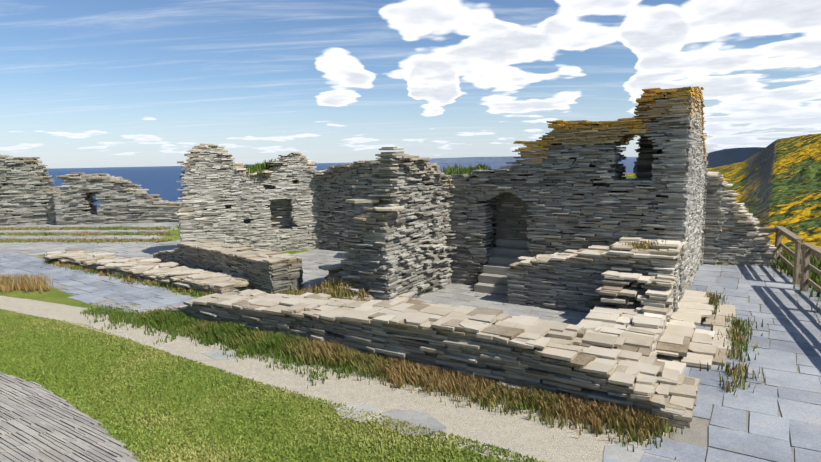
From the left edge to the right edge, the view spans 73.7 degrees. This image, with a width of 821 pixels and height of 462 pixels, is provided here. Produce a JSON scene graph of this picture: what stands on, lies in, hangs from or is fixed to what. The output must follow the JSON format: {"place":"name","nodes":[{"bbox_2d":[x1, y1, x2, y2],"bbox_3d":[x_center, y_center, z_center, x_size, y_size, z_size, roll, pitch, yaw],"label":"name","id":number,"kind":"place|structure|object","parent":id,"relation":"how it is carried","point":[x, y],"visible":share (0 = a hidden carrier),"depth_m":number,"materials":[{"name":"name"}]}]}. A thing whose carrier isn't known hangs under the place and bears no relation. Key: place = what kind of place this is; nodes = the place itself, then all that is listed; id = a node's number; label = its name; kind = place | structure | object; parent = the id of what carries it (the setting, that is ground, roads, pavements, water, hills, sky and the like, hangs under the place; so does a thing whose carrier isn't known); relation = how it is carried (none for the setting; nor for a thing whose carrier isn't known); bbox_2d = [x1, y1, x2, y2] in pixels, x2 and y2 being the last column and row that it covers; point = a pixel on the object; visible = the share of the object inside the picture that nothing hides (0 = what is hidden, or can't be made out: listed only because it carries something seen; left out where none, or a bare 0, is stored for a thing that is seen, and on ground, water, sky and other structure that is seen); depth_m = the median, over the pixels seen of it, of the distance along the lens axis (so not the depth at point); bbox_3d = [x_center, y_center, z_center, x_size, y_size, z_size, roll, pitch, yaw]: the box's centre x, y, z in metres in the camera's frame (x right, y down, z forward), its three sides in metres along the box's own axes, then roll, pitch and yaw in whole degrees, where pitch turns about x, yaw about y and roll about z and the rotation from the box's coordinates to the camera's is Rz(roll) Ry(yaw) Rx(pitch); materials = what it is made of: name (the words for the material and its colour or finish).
{"place":"outdoors","nodes":[
{"label":"outdoors","id":0,"kind":"place"},
{"bbox_2d":[0,372,137,461],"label":"slate","id":1,"kind":"object","parent":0,"point":[68,432],"visible":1,"depth_m":6.14,"materials":[{"name":"grey stone"}]},
{"bbox_2d":[0,234,161,241],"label":"stone step","id":2,"kind":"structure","parent":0,"point":[3,237],"depth_m":25.64,"materials":[{"name":"grey stone"}]},
{"bbox_2d":[0,226,175,233],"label":"stone step","id":3,"kind":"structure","parent":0,"point":[73,231],"depth_m":28.06,"materials":[{"name":"grey stone"}]},
{"bbox_2d":[0,222,178,227],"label":"terrace paving","id":4,"kind":"structure","parent":0,"point":[165,224],"depth_m":30.75,"materials":[{"name":"grey stone"}]},
{"bbox_2d":[0,154,60,225],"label":"wall","id":5,"kind":"structure","parent":4,"relation":"on","point":[26,193],"depth_m":31.49,"materials":[{"name":"stone"}]},
{"bbox_2d":[52,172,181,224],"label":"wall","id":6,"kind":"structure","parent":4,"relation":"on","point":[123,201],"depth_m":31.19,"materials":[{"name":"stone"}]},
{"bbox_2d":[0,240,179,262],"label":"light paving","id":7,"kind":"structure","parent":0,"point":[147,250],"depth_m":22.22,"materials":[{"name":"grey stone"}]},
{"bbox_2d":[0,251,194,309],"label":"blue paving","id":8,"kind":"structure","parent":0,"point":[84,286],"depth_m":15.08,"materials":[{"name":"stone"}]},
{"bbox_2d":[0,312,545,461],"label":"lawn","id":9,"kind":"structure","parent":0,"point":[164,417],"depth_m":7.15,"materials":[{"name":"green plant"}]},
{"bbox_2d":[291,249,347,289],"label":"stone paving","id":10,"kind":"structure","parent":0,"point":[313,273],"depth_m":17.72,"materials":[{"name":"grey stone"}]},
{"bbox_2d":[46,157,637,209],"bbox_3d":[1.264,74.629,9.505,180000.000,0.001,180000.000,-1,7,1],"label":"sea","id":11,"kind":"structure","parent":0,"point":[160,180],"depth_m":5441.80,"materials":[{"name":"liquid"}]},
{"bbox_2d":[0,213,820,461],"bbox_3d":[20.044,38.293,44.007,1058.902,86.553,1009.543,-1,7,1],"label":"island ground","id":12,"kind":"structure","parent":0,"point":[522,434],"depth_m":7.54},
{"bbox_2d":[0,272,52,293],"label":"dry grass tuft","id":13,"kind":"object","parent":12,"relation":"on","point":[12,283],"depth_m":14.77,"materials":[{"name":"beige plant"}]},
{"bbox_2d":[0,226,178,243],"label":"grass terrace","id":14,"kind":"structure","parent":12,"relation":"on","point":[79,240],"depth_m":26.24,"materials":[{"name":"green plant"}]},
{"bbox_2d":[89,300,168,321],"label":"rubble paving","id":15,"kind":"structure","parent":12,"relation":"on","point":[129,306],"depth_m":12.65,"materials":[{"name":"grey stone"}]},
{"bbox_2d":[45,258,217,297],"bbox_3d":[-8.653,1.304,16.139,9.904,0.181,0.962,4,9,36],"label":"grass strip","id":16,"kind":"object","parent":12,"relation":"on","point":[131,279],"depth_m":15.44,"materials":[{"name":"green plant"}]},
{"bbox_2d":[42,248,252,293],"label":"footing wall","id":17,"kind":"structure","parent":12,"relation":"on","point":[143,268],"depth_m":15.74,"materials":[{"name":"stone"}]},
{"bbox_2d":[80,304,362,388],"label":"grass","id":18,"kind":"structure","parent":12,"relation":"on","point":[115,318],"depth_m":9.96,"materials":[{"name":"green plant"}]},
{"bbox_2d":[153,240,302,293],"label":"wall","id":19,"kind":"structure","parent":12,"relation":"on","point":[267,271],"depth_m":14.59,"materials":[{"name":"stone"}]},
{"bbox_2d":[172,144,324,251],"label":"gable wall","id":20,"kind":"structure","parent":12,"relation":"on","point":[224,198],"depth_m":19.61,"materials":[{"name":"stone"}]},
{"bbox_2d":[240,158,278,175],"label":"grass","id":21,"kind":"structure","parent":20,"relation":"on","point":[257,167],"depth_m":19.75,"materials":[{"name":"green plant"}]},
{"bbox_2d":[266,272,373,300],"bbox_3d":[-1.977,1.327,12.492,2.310,0.797,3.271,-8,10,-41],"label":"grass tuft","id":22,"kind":"object","parent":12,"relation":"on","point":[334,290],"depth_m":12.39,"materials":[{"name":"brown plant"}]},
{"bbox_2d":[305,158,381,251],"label":"back wall","id":23,"kind":"structure","parent":12,"relation":"on","point":[337,214],"depth_m":19.87,"materials":[{"name":"stone"}]},
{"bbox_2d":[323,285,425,303],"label":"stones","id":24,"kind":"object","parent":12,"relation":"on","point":[405,297],"depth_m":12.13,"materials":[{"name":"stone"}]},
{"bbox_2d":[318,147,457,299],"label":"wall","id":25,"kind":"structure","parent":12,"relation":"on","point":[399,241],"depth_m":12.37,"materials":[{"name":"stone"}]},
{"bbox_2d":[127,306,682,458],"bbox_3d":[-1.395,2.007,9.036,10.583,0.303,1.431,3,9,32],"label":"grass tuft","id":26,"kind":"object","parent":12,"relation":"on","point":[632,420],"depth_m":7.89,"materials":[{"name":"plant"}]},
{"bbox_2d":[166,289,699,428],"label":"front wall","id":27,"kind":"structure","parent":12,"relation":"on","point":[497,345],"depth_m":8.09,"materials":[{"name":"stone"}]},
{"bbox_2d":[202,349,704,461],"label":"path stones","id":28,"kind":"object","parent":12,"relation":"on","point":[618,452],"visible":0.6,"depth_m":6.87,"materials":[{"name":"grey stone"}]},
{"bbox_2d":[474,195,531,295],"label":"stone stairs","id":29,"kind":"structure","parent":12,"relation":"on","point":[493,278],"depth_m":14.06,"materials":[{"name":"stone"}]},
{"bbox_2d":[577,236,686,356],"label":"stone steps","id":30,"kind":"structure","parent":12,"relation":"on","point":[635,310],"depth_m":10.04,"materials":[{"name":"stone"}]},
{"bbox_2d":[703,171,781,266],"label":"buttress wall","id":31,"kind":"structure","parent":12,"relation":"on","point":[739,246],"depth_m":16.02,"materials":[{"name":"stone"}]},
{"bbox_2d":[704,226,820,292],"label":"timber fence","id":32,"kind":"object","parent":12,"relation":"on","point":[799,255],"visible":0.83,"depth_m":13.51,"materials":[{"name":"brown wood"}]},
{"bbox_2d":[767,247,820,311],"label":"grass","id":33,"kind":"structure","parent":12,"relation":"on","point":[815,261],"depth_m":14.96,"materials":[{"name":"green plant"}]},
{"bbox_2d":[0,0,820,168],"label":"sky","id":34,"kind":"structure","parent":0,"point":[84,83],"materials":[{"name":"blue"}]},
{"bbox_2d":[429,156,533,162],"bbox_3d":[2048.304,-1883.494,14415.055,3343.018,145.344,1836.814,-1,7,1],"label":"headland","id":35,"kind":"structure","parent":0,"point":[472,159],"depth_m":13787.20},
{"bbox_2d":[417,283,588,324],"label":"stone floor","id":36,"kind":"structure","parent":0,"point":[448,293],"depth_m":12.37,"materials":[{"name":"grey stone"}]},
{"bbox_2d":[506,242,685,312],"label":"bench wall","id":37,"kind":"structure","parent":36,"relation":"on","point":[569,280],"depth_m":11.59,"materials":[{"name":"stone"}]},
{"bbox_2d":[609,239,668,255],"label":"grass tuft","id":38,"kind":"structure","parent":37,"relation":"on","point":[643,244],"depth_m":11.02,"materials":[{"name":"beige plant"}]},
{"bbox_2d":[603,264,820,461],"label":"flagstone path","id":39,"kind":"structure","parent":0,"point":[766,437],"depth_m":7.75,"materials":[{"name":"grey stone"}]},
{"bbox_2d":[449,86,708,297],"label":"arch wall","id":40,"kind":"structure","parent":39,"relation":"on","point":[570,186],"depth_m":12.58,"materials":[{"name":"stone"}]},
{"bbox_2d":[441,163,491,177],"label":"grass","id":41,"kind":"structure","parent":40,"relation":"on","point":[454,170],"depth_m":14.30,"materials":[{"name":"green plant"}]},
{"bbox_2d":[656,290,735,373],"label":"ledge wall","id":42,"kind":"structure","parent":39,"relation":"on","point":[676,349],"depth_m":9.39,"materials":[{"name":"stone"}]},
{"bbox_2d":[697,290,765,396],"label":"path edge grass","id":43,"kind":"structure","parent":39,"relation":"on","point":[738,342],"depth_m":9.02,"materials":[{"name":"green plant"}]},
{"bbox_2d":[622,133,820,247],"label":"hillside","id":44,"kind":"structure","parent":0,"point":[777,182],"depth_m":107.03,"materials":[{"name":"yellow plant"}]},
{"bbox_2d":[706,147,764,167],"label":"headland","id":45,"kind":"structure","parent":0,"point":[719,158],"depth_m":2229.82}
]}

